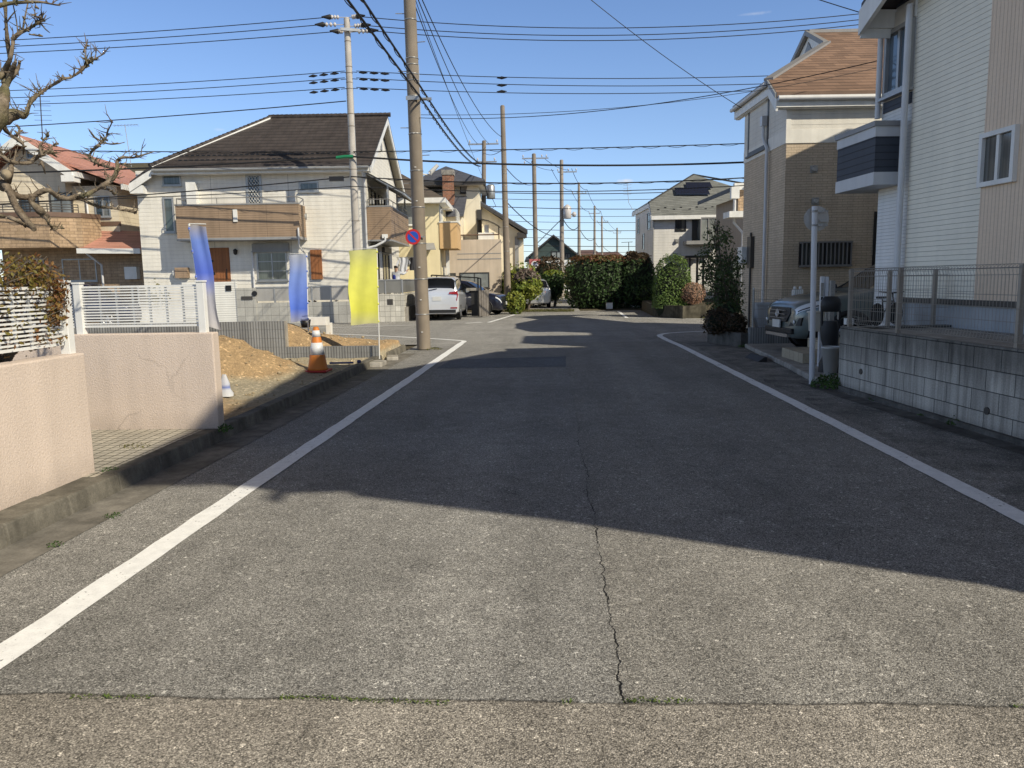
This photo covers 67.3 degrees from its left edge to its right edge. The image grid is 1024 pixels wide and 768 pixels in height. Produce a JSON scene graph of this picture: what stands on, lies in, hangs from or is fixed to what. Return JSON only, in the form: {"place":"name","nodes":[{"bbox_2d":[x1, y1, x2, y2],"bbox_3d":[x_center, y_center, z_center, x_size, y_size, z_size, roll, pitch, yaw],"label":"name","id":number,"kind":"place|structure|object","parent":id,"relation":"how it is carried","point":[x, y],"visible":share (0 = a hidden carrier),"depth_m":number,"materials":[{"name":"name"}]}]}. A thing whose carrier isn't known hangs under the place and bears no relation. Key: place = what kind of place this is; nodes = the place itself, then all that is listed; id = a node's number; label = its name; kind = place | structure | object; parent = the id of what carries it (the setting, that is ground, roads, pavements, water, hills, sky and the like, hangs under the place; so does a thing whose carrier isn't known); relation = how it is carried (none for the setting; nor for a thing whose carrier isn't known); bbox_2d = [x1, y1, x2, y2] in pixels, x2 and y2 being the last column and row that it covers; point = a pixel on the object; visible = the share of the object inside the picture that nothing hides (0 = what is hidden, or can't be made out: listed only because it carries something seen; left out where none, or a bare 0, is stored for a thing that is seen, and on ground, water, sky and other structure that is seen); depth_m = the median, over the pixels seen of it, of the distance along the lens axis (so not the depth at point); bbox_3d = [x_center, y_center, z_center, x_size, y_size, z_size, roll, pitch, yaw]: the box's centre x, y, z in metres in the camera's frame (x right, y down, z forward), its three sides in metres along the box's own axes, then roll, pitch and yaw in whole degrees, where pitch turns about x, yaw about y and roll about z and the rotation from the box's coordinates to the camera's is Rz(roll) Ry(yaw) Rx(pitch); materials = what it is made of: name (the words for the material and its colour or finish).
{"place":"outdoors","nodes":[
{"label":"outdoors","id":0,"kind":"place"},
{"bbox_2d":[0,290,641,454],"bbox_3d":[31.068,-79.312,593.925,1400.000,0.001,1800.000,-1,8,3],"label":"ground","id":1,"kind":"structure","parent":0,"point":[408,347],"depth_m":38.19,"materials":[{"name":"concrete"}]},
{"bbox_2d":[0,353,94,510],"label":"stucco wall","id":2,"kind":"structure","parent":1,"relation":"on","point":[46,445],"depth_m":5.19,"materials":[{"name":"paint"}]},
{"bbox_2d":[0,252,71,362],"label":"shrub","id":3,"kind":"object","parent":2,"relation":"on","point":[19,280],"visible":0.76,"depth_m":5.26,"materials":[{"name":"green plant"}]},
{"bbox_2d":[0,280,75,353],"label":"lattice fence","id":4,"kind":"object","parent":2,"relation":"on","point":[67,346],"visible":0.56,"depth_m":5.23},
{"bbox_2d":[0,0,153,231],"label":"tree","id":5,"kind":"object","parent":2,"relation":"on","point":[9,72],"visible":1,"depth_m":5.57,"materials":[{"name":"brown plant"}]},
{"bbox_2d":[84,429,203,476],"bbox_3d":[-5.817,0.577,6.724,5.650,0.001,1.950,-1,8,3],"label":"paver strip","id":6,"kind":"object","parent":1,"relation":"on","point":[108,451],"visible":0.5,"depth_m":6.82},
{"bbox_2d":[0,332,224,431],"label":"stucco wall","id":7,"kind":"structure","parent":6,"relation":"on","point":[166,380],"depth_m":7.38,"materials":[{"name":"paint"}]},
{"bbox_2d":[71,280,208,333],"bbox_3d":[-4.532,-0.721,7.415,3.254,0.498,0.084,-1,8,3],"label":"lattice fence","id":8,"kind":"object","parent":7,"relation":"on","point":[80,306],"visible":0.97,"depth_m":7.35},
{"bbox_2d":[188,223,220,329],"bbox_3d":[-2.941,-1.006,7.358,0.256,1.046,0.039,0,8,8],"label":"banner flag","id":9,"kind":"object","parent":7,"relation":"on","point":[202,260],"visible":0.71,"depth_m":7.33,"materials":[{"name":"blue fabric"}]},
{"bbox_2d":[2,323,400,419],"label":"dirt lot","id":10,"kind":"structure","parent":1,"relation":"on","point":[252,375],"depth_m":11.47,"materials":[{"name":"soil"}]},
{"bbox_2d":[41,321,378,358],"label":"retaining wall","id":11,"kind":"structure","parent":10,"relation":"on","point":[271,336],"depth_m":14.43,"materials":[{"name":"concrete"}]},
{"bbox_2d":[289,253,308,331],"bbox_3d":[-4.186,-1.790,15.116,0.405,1.541,0.079,-1,8,3],"label":"banner flag","id":12,"kind":"object","parent":10,"relation":"on","point":[298,288],"visible":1,"depth_m":15.11,"materials":[{"name":"blue fabric"}]},
{"bbox_2d":[305,327,332,372],"bbox_3d":[-3.051,-0.545,12.038,0.363,0.700,0.363,-1,8,3],"label":"traffic cone","id":13,"kind":"object","parent":10,"relation":"on","point":[317,361],"visible":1,"depth_m":11.95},
{"bbox_2d":[348,248,379,358],"bbox_3d":[-2.700,-1.458,14.073,0.568,2.013,0.079,-1,8,3],"label":"banner flag","id":14,"kind":"object","parent":10,"relation":"on","point":[363,287],"visible":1,"depth_m":14.03,"materials":[{"name":"yellow fabric"}]},
{"bbox_2d":[398,174,460,292],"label":"house","id":15,"kind":"structure","parent":1,"relation":"on","point":[443,235],"depth_m":39.59,"materials":[{"name":"beige tile"}]},
{"bbox_2d":[423,166,503,292],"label":"house","id":16,"kind":"structure","parent":1,"relation":"on","point":[479,254],"depth_m":43.67,"materials":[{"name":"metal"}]},
{"bbox_2d":[460,272,489,288],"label":"window","id":17,"kind":"structure","parent":16,"relation":"in","point":[484,276],"depth_m":43.17,"materials":[{"name":"metal"}]},
{"bbox_2d":[468,140,498,207],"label":"utility pole","id":18,"kind":"object","parent":1,"relation":"on","point":[490,187],"visible":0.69,"depth_m":50.47,"materials":[{"name":"concrete"}]},
{"bbox_2d":[480,201,527,270],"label":"house","id":19,"kind":"structure","parent":1,"relation":"on","point":[518,233],"depth_m":48.17,"materials":[{"name":"beige stone"}]},
{"bbox_2d":[500,105,510,309],"bbox_3d":[-0.288,-8.325,36.778,0.379,9.654,0.350,-1,8,3],"label":"utility pole","id":20,"kind":"object","parent":1,"relation":"on","point":[506,262],"visible":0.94,"depth_m":36.69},
{"bbox_2d":[506,291,525,313],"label":"shrub","id":21,"kind":"object","parent":1,"relation":"on","point":[516,301],"visible":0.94,"depth_m":33.77,"materials":[{"name":"green plant"}]},
{"bbox_2d":[522,153,547,258],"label":"utility pole","id":22,"kind":"object","parent":1,"relation":"on","point":[535,230],"visible":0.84,"depth_m":58.56,"materials":[{"name":"concrete"}]},
{"bbox_2d":[526,234,576,290],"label":"house","id":23,"kind":"structure","parent":1,"relation":"on","point":[550,246],"depth_m":93.50,"materials":[{"name":"green"}]},
{"bbox_2d":[564,254,633,308],"bbox_3d":[4.558,-5.257,39.768,3.786,2.918,2.885,-1,8,3],"label":"hedge","id":24,"kind":"object","parent":1,"relation":"on","point":[595,281],"visible":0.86,"depth_m":38.68,"materials":[{"name":"green plant"}]},
{"bbox_2d":[621,250,655,307],"bbox_3d":[6.361,-5.311,39.266,1.932,3.002,2.432,-1,8,3],"label":"hedge","id":25,"kind":"object","parent":1,"relation":"on","point":[642,268],"visible":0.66,"depth_m":38.38,"materials":[{"name":"green plant"}]},
{"bbox_2d":[804,206,828,385],"bbox_3d":[4.085,-1.147,10.362,0.330,2.457,0.139,-1,8,3],"label":"sign pole","id":26,"kind":"object","parent":1,"relation":"on","point":[816,218],"visible":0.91,"depth_m":10.29,"materials":[{"name":"metal"}]},
{"bbox_2d":[834,0,1023,333],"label":"house","id":27,"kind":"structure","parent":1,"relation":"on","point":[933,158],"depth_m":9.96,"materials":[{"name":"beige"}]},
{"bbox_2d":[877,17,915,101],"bbox_3d":[5.499,-4.607,10.976,0.140,0.961,0.766,-1,8,-3],"label":"window","id":28,"kind":"structure","parent":27,"relation":"in","point":[893,57],"depth_m":11.06,"materials":[{"name":"glass"}]},
{"bbox_2d":[976,124,1019,187],"bbox_3d":[5.666,-2.642,8.963,0.080,0.626,0.616,-1,8,-3],"label":"window","id":29,"kind":"structure","parent":27,"relation":"in","point":[998,151],"depth_m":8.94,"materials":[{"name":"clear glass"}]},
{"bbox_2d":[834,324,1023,446],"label":"block wall","id":30,"kind":"structure","parent":1,"relation":"on","point":[977,387],"depth_m":7.88,"materials":[{"name":"concrete"}]},
{"bbox_2d":[853,267,947,325],"bbox_3d":[5.095,-1.073,10.014,1.400,0.868,0.067,-1,8,-2],"label":"fence","id":31,"kind":"object","parent":30,"relation":"on","point":[889,297],"visible":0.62,"depth_m":10.00,"materials":[{"name":"metal"}]},
{"bbox_2d":[846,263,1023,347],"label":"fence","id":32,"kind":"object","parent":30,"relation":"on","point":[1018,322],"visible":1,"depth_m":7.95,"materials":[{"name":"grey metal"}]},
{"bbox_2d":[2,298,707,344],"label":"cross road","id":33,"kind":"structure","parent":0,"point":[576,325],"depth_m":24.00,"materials":[{"name":"asphalt"}]},
{"bbox_2d":[0,90,145,321],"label":"house","id":34,"kind":"structure","parent":33,"relation":"on","point":[93,244],"depth_m":31.47,"materials":[{"name":"beige"}]},
{"bbox_2d":[9,282,141,323],"bbox_3d":[-16.129,-2.928,28.640,4.240,1.717,1.718,-2,8,-5],"label":"parked car","id":35,"kind":"object","parent":33,"relation":"on","point":[88,284],"visible":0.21,"depth_m":28.00,"materials":[{"name":"white paint"}]},
{"bbox_2d":[137,287,182,321],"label":"folding gate","id":36,"kind":"structure","parent":33,"relation":"on","point":[161,307],"depth_m":29.15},
{"bbox_2d":[236,288,256,321],"bbox_3d":[-10.005,-2.942,29.207,0.800,1.390,0.270,-1,8,0],"label":"gate post","id":37,"kind":"object","parent":33,"relation":"on","point":[246,304],"visible":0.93,"depth_m":29.09,"materials":[{"name":"grey tile"}]},
{"bbox_2d":[182,281,237,321],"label":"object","id":38,"kind":"structure","parent":37,"relation":"attached to","point":[225,300],"depth_m":29.11,"materials":[{"name":"white metal"}]},
{"bbox_2d":[129,112,410,312],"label":"house","id":39,"kind":"structure","parent":33,"relation":"on","point":[256,239],"depth_m":30.09,"materials":[{"name":"white stone"}]},
{"bbox_2d":[162,197,176,233],"bbox_3d":[-13.364,-6.563,29.976,0.485,1.395,0.120,-1,8,0],"label":"window","id":40,"kind":"structure","parent":39,"relation":"in","point":[168,202],"depth_m":29.99,"materials":[{"name":"glass"}]},
{"bbox_2d":[209,248,230,281],"bbox_3d":[-11.585,-4.679,30.225,0.993,1.326,0.118,-1,8,0],"label":"door","id":41,"kind":"structure","parent":39,"relation":"in","point":[220,257],"depth_m":30.23,"materials":[{"name":"brown wood"}]},
{"bbox_2d":[245,174,262,202],"bbox_3d":[-10.009,-7.518,29.855,0.669,1.229,0.120,-1,8,0],"label":"window","id":42,"kind":"structure","parent":39,"relation":"in","point":[250,179],"depth_m":29.85,"materials":[{"name":"glass"}]},
{"bbox_2d":[256,252,288,281],"bbox_3d":[-9.429,-4.609,30.249,1.241,1.155,0.120,-1,8,0],"label":"window","id":43,"kind":"structure","parent":39,"relation":"in","point":[271,266],"depth_m":30.27,"materials":[{"name":"glass"}]},
{"bbox_2d":[256,292,415,323],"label":"garden wall","id":44,"kind":"structure","parent":33,"relation":"on","point":[400,307],"depth_m":29.18,"materials":[{"name":"tile"}]},
{"bbox_2d":[255,279,414,302],"bbox_3d":[-6.933,-3.963,32.431,5.602,0.801,6.720,-1,8,0],"label":"fence","id":45,"kind":"object","parent":44,"relation":"on","point":[331,293],"visible":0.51,"depth_m":29.13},
{"bbox_2d":[309,14,389,249],"bbox_3d":[-5.623,-7.451,27.186,2.844,10.676,0.481,-1,8,3],"label":"utility pole","id":46,"kind":"object","parent":33,"relation":"on","point":[347,30],"visible":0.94,"depth_m":26.83,"materials":[{"name":"concrete"}]},
{"bbox_2d":[0,17,320,40],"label":"overhead wire","id":47,"kind":"object","parent":46,"relation":"attached to","point":[164,30],"visible":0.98,"depth_m":26.98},
{"bbox_2d":[0,32,329,53],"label":"overhead wire","id":48,"kind":"object","parent":46,"relation":"attached to","point":[169,44],"visible":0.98,"depth_m":27.02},
{"bbox_2d":[0,176,349,204],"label":"overhead wire","id":49,"kind":"object","parent":46,"relation":"attached to","point":[335,178],"visible":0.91,"depth_m":27.43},
{"bbox_2d":[7,101,345,126],"bbox_3d":[-14.765,-9.789,28.291,18.182,0.278,0.036,0,8,9],"label":"overhead wire","id":50,"kind":"object","parent":46,"relation":"attached to","point":[180,115],"visible":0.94,"depth_m":27.84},
{"bbox_2d":[4,186,351,201],"bbox_3d":[-14.064,-6.771,27.655,16.895,0.271,0.032,-1,8,3],"label":"overhead wire","id":51,"kind":"object","parent":46,"relation":"attached to","point":[193,195],"visible":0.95,"depth_m":27.49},
{"bbox_2d":[14,155,353,172],"bbox_3d":[-14.058,-7.822,27.593,17.017,0.308,0.130,0,8,4],"label":"overhead wire","id":52,"kind":"object","parent":46,"relation":"attached to","point":[343,156],"visible":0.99,"depth_m":27.38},
{"bbox_2d":[2,143,743,153],"bbox_3d":[-4.430,-8.401,26.980,35.725,0.749,0.076,-1,8,3],"label":"overhead wire","id":53,"kind":"object","parent":46,"relation":"attached to","point":[389,151],"visible":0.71,"depth_m":27.01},
{"bbox_2d":[351,176,743,184],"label":"overhead wire","id":54,"kind":"object","parent":46,"relation":"attached to","point":[466,182],"visible":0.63,"depth_m":26.79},
{"bbox_2d":[352,185,743,191],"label":"overhead wire","id":55,"kind":"object","parent":46,"relation":"attached to","point":[553,191],"visible":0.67,"depth_m":26.82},
{"bbox_2d":[353,156,743,165],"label":"overhead wire","id":56,"kind":"object","parent":46,"relation":"attached to","point":[554,164],"visible":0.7,"depth_m":26.69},
{"bbox_2d":[356,87,752,93],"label":"overhead wire","id":57,"kind":"object","parent":46,"relation":"attached to","point":[501,91],"visible":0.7,"depth_m":26.58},
{"bbox_2d":[356,77,754,86],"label":"overhead wire","id":58,"kind":"object","parent":46,"relation":"attached to","point":[501,85],"visible":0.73,"depth_m":26.56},
{"bbox_2d":[358,71,768,78],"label":"overhead wire","id":59,"kind":"object","parent":46,"relation":"attached to","point":[501,77],"visible":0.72,"depth_m":26.50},
{"bbox_2d":[365,13,858,27],"bbox_3d":[4.010,-12.448,26.190,18.632,0.652,0.028,-1,8,2],"label":"overhead wire","id":60,"kind":"object","parent":46,"relation":"attached to","point":[622,27],"visible":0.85,"depth_m":26.21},
{"bbox_2d":[370,19,858,35],"bbox_3d":[4.108,-12.189,26.220,18.464,0.586,0.028,-1,8,2],"label":"overhead wire","id":61,"kind":"object","parent":46,"relation":"attached to","point":[622,35],"visible":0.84,"depth_m":26.27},
{"bbox_2d":[376,24,857,40],"bbox_3d":[4.241,-12.014,26.237,18.218,0.568,0.028,-1,8,2],"label":"overhead wire","id":62,"kind":"object","parent":46,"relation":"attached to","point":[621,40],"visible":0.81,"depth_m":26.28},
{"bbox_2d":[428,275,468,318],"bbox_3d":[-2.815,-3.548,31.384,2.000,1.751,4.265,-1,8,2],"label":"parked car","id":63,"kind":"object","parent":33,"relation":"on","point":[446,294],"visible":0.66,"depth_m":29.33,"materials":[{"name":"silver metal"}]},
{"bbox_2d":[431,274,481,316],"bbox_3d":[-2.305,-3.726,32.372,2.286,1.788,0.429,1,8,16],"label":"metal railing","id":64,"kind":"object","parent":33,"relation":"on","point":[475,301],"visible":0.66,"depth_m":32.16,"materials":[{"name":"metal"}]},
{"bbox_2d":[433,280,507,314],"bbox_3d":[-2.143,-3.867,34.317,4.035,1.574,1.718,1,8,17],"label":"parked car","id":65,"kind":"object","parent":33,"relation":"on","point":[497,303],"visible":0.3,"depth_m":33.40,"materials":[{"name":"black paint"}]},
{"bbox_2d":[479,290,488,316],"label":"metal gate","id":66,"kind":"structure","parent":33,"relation":"on","point":[483,302],"depth_m":31.53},
{"bbox_2d":[511,268,543,309],"bbox_3d":[0.703,-4.421,36.206,1.588,2.120,1.402,-1,8,3],"label":"shrub","id":67,"kind":"object","parent":33,"relation":"on","point":[528,284],"visible":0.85,"depth_m":35.80,"materials":[{"name":"green plant"}]},
{"bbox_2d":[526,279,550,306],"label":"parked car","id":68,"kind":"object","parent":33,"relation":"on","point":[544,298],"visible":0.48,"depth_m":40.39,"materials":[{"name":"silver metal"}]},
{"bbox_2d":[531,255,567,303],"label":"shrub","id":69,"kind":"object","parent":33,"relation":"on","point":[543,266],"visible":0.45,"depth_m":44.07,"materials":[{"name":"green plant"}]},
{"bbox_2d":[541,269,564,306],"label":"shrub","id":70,"kind":"object","parent":33,"relation":"on","point":[554,279],"visible":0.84,"depth_m":41.70,"materials":[{"name":"green plant"}]},
{"bbox_2d":[557,160,576,297],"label":"utility pole","id":71,"kind":"object","parent":33,"relation":"on","point":[565,214],"visible":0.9,"depth_m":61.31,"materials":[{"name":"concrete"}]},
{"bbox_2d":[642,299,738,318],"bbox_3d":[8.146,-3.736,36.059,4.674,0.460,16.822,-1,8,3],"label":"stone planter","id":72,"kind":"object","parent":33,"relation":"on","point":[697,310],"visible":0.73,"depth_m":28.36,"materials":[{"name":"stone"}]},
{"bbox_2d":[651,253,691,315],"bbox_3d":[6.124,-3.103,29.472,1.512,3.783,1.477,-1,8,3],"label":"topiary","id":73,"kind":"object","parent":72,"relation":"on","point":[671,279],"visible":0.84,"depth_m":28.88,"materials":[{"name":"green plant"}]},
{"bbox_2d":[680,282,705,305],"bbox_3d":[6.773,-3.354,28.909,1.013,0.951,0.981,-1,8,3],"label":"topiary","id":74,"kind":"object","parent":72,"relation":"on","point":[692,294],"visible":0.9,"depth_m":28.62,"materials":[{"name":"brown plant"}]},
{"bbox_2d":[698,182,743,307],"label":"house","id":75,"kind":"structure","parent":33,"relation":"on","point":[729,213],"depth_m":35.27,"materials":[{"name":"grey tile"}]},
{"bbox_2d":[0,0,862,284],"label":"sky","id":76,"kind":"structure","parent":0,"point":[707,120],"materials":[{"name":"blue"}]},
{"bbox_2d":[0,341,1023,767],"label":"road","id":77,"kind":"structure","parent":0,"point":[504,561],"depth_m":3.73,"materials":[{"name":"asphalt"}]},
{"bbox_2d":[0,345,405,549],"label":"kerb","id":78,"kind":"structure","parent":77,"relation":"on","point":[24,519],"depth_m":5.92,"materials":[{"name":"concrete"}]},
{"bbox_2d":[0,353,415,576],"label":"gutter strip","id":79,"kind":"object","parent":77,"relation":"on","point":[17,554],"visible":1,"depth_m":5.85,"materials":[{"name":"concrete"}]},
{"bbox_2d":[0,334,466,668],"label":"edge line","id":80,"kind":"object","parent":77,"relation":"on","point":[18,644],"visible":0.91,"depth_m":4.41,"materials":[{"name":"paint"}]},
{"bbox_2d":[395,0,438,349],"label":"utility pole","id":81,"kind":"object","parent":77,"relation":"on","point":[422,314],"visible":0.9,"depth_m":16.44,"materials":[{"name":"concrete"}]},
{"bbox_2d":[344,0,419,95],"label":"overhead wire","id":82,"kind":"object","parent":81,"relation":"attached to","point":[368,28],"visible":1,"depth_m":12.59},
{"bbox_2d":[360,0,420,87],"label":"overhead wire","id":83,"kind":"object","parent":81,"relation":"attached to","point":[375,20],"visible":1,"depth_m":12.70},
{"bbox_2d":[419,96,480,166],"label":"overhead wire","id":84,"kind":"object","parent":81,"relation":"attached to","point":[440,127],"visible":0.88,"depth_m":20.86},
{"bbox_2d":[421,86,482,164],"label":"overhead wire","id":85,"kind":"object","parent":81,"relation":"attached to","point":[442,121],"visible":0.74,"depth_m":21.31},
{"bbox_2d":[429,61,876,118],"bbox_3d":[1.692,-5.162,13.891,9.069,0.479,0.014,4,9,34],"label":"overhead wire","id":86,"kind":"object","parent":81,"relation":"attached to","point":[657,103],"visible":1,"depth_m":13.29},
{"bbox_2d":[436,356,565,368],"bbox_3d":[-0.129,-0.405,14.186,2.270,0.001,1.870,-1,8,3],"label":"asphalt patch","id":87,"kind":"object","parent":77,"relation":"on","point":[558,361],"visible":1,"depth_m":14.05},
{"bbox_2d":[70,693,1021,707],"bbox_3d":[-0.041,1.134,2.759,4.802,0.018,0.064,-1,8,3],"label":"joint moss","id":88,"kind":"object","parent":77,"relation":"on","point":[366,698],"visible":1,"depth_m":2.78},
{"bbox_2d":[707,327,790,346],"bbox_3d":[5.417,-1.113,17.159,1.900,0.420,1.980,-1,8,3],"label":"planter","id":89,"kind":"object","parent":77,"relation":"on","point":[754,335],"visible":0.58,"depth_m":16.30,"materials":[{"name":"concrete"}]},
{"bbox_2d":[700,307,731,335],"bbox_3d":[4.549,-1.387,17.064,0.743,0.665,0.701,-6,9,-35],"label":"shrub","id":90,"kind":"object","parent":89,"relation":"on","point":[714,319],"visible":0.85,"depth_m":16.87,"materials":[{"name":"green plant"}]},
{"bbox_2d":[695,218,746,313],"bbox_3d":[4.830,-2.502,17.680,1.244,2.591,1.220,-1,8,3],"label":"tree","id":91,"kind":"object","parent":89,"relation":"on","point":[723,273],"visible":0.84,"depth_m":17.57,"materials":[{"name":"green plant"}]},
{"bbox_2d":[722,312,747,333],"bbox_3d":[4.858,-1.304,16.766,0.564,0.529,0.600,-1,8,3],"label":"shrub","id":92,"kind":"object","parent":89,"relation":"on","point":[736,321],"visible":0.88,"depth_m":16.58,"materials":[{"name":"green plant"}]},
{"bbox_2d":[754,302,771,326],"bbox_3d":[5.425,-1.347,16.662,0.370,0.836,0.370,-1,8,3],"label":"plastic bin","id":93,"kind":"object","parent":89,"relation":"on","point":[760,311],"visible":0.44,"depth_m":16.50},
{"bbox_2d":[657,331,1023,524],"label":"edge line","id":94,"kind":"object","parent":77,"relation":"on","point":[1005,509],"visible":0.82,"depth_m":6.47,"materials":[{"name":"paint"}]},
{"bbox_2d":[798,382,1023,454],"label":"gutter strip","id":95,"kind":"object","parent":77,"relation":"on","point":[959,431],"visible":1,"depth_m":7.76,"materials":[{"name":"concrete"}]},
{"bbox_2d":[810,372,839,389],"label":"weed","id":96,"kind":"object","parent":95,"relation":"on","point":[824,381],"visible":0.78,"depth_m":10.23,"materials":[{"name":"green plant"}]},
{"bbox_2d":[623,174,741,298],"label":"house","id":97,"kind":"structure","parent":0,"point":[678,222],"depth_m":44.05,"materials":[{"name":"white"}]},
{"bbox_2d":[745,343,837,385],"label":"carport slab","id":98,"kind":"structure","parent":0,"point":[772,352],"depth_m":13.48,"materials":[{"name":"concrete"}]},
{"bbox_2d":[782,337,839,363],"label":"steps","id":99,"kind":"structure","parent":98,"relation":"on","point":[799,354],"depth_m":12.85,"materials":[{"name":"concrete"}]},
{"bbox_2d":[807,276,828,365],"bbox_3d":[4.682,-0.946,11.779,0.318,1.386,0.210,-1,8,3],"label":"gate post","id":100,"kind":"object","parent":98,"relation":"on","point":[824,284],"visible":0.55,"depth_m":11.75,"materials":[{"name":"metal"}]},
{"bbox_2d":[765,265,874,346],"bbox_3d":[7.240,-1.497,14.411,4.670,1.758,2.240,-1,8,-3],"label":"parked suv","id":101,"kind":"object","parent":98,"relation":"on","point":[787,316],"visible":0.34,"depth_m":13.83,"materials":[{"name":"paint"}]},
{"bbox_2d":[818,296,841,372],"bbox_3d":[4.623,-0.715,11.131,0.339,1.103,0.256,-1,8,3],"label":"folded cart","id":102,"kind":"object","parent":98,"relation":"on","point":[829,333],"visible":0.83,"depth_m":11.04,"materials":[{"name":"fabric"}]},
{"bbox_2d":[821,346,838,374],"bbox_3d":[4.510,-0.331,10.886,0.270,0.403,0.270,-1,8,3],"label":"plastic bin","id":103,"kind":"object","parent":98,"relation":"on","point":[830,355],"visible":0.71,"depth_m":10.80,"materials":[{"name":"plastic"}]},
{"bbox_2d":[730,29,883,327],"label":"house","id":104,"kind":"structure","parent":0,"point":[790,156],"depth_m":17.68,"materials":[{"name":"beige brick"}]},
{"bbox_2d":[798,242,850,266],"bbox_3d":[7.170,-2.977,17.659,1.176,0.573,0.070,-1,8,0],"label":"window","id":105,"kind":"structure","parent":104,"relation":"in","point":[845,243],"depth_m":17.65,"materials":[{"name":"black metal"}]},
{"bbox_2d":[877,327,1023,347],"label":"yard","id":106,"kind":"structure","parent":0,"point":[973,339],"depth_m":8.78,"materials":[{"name":"concrete"}]},
{"bbox_2d":[869,291,903,325],"bbox_3d":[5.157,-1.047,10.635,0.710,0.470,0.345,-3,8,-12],"label":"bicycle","id":107,"kind":"object","parent":106,"relation":"on","point":[879,318],"visible":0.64,"depth_m":10.52,"materials":[{"name":"black metal"}]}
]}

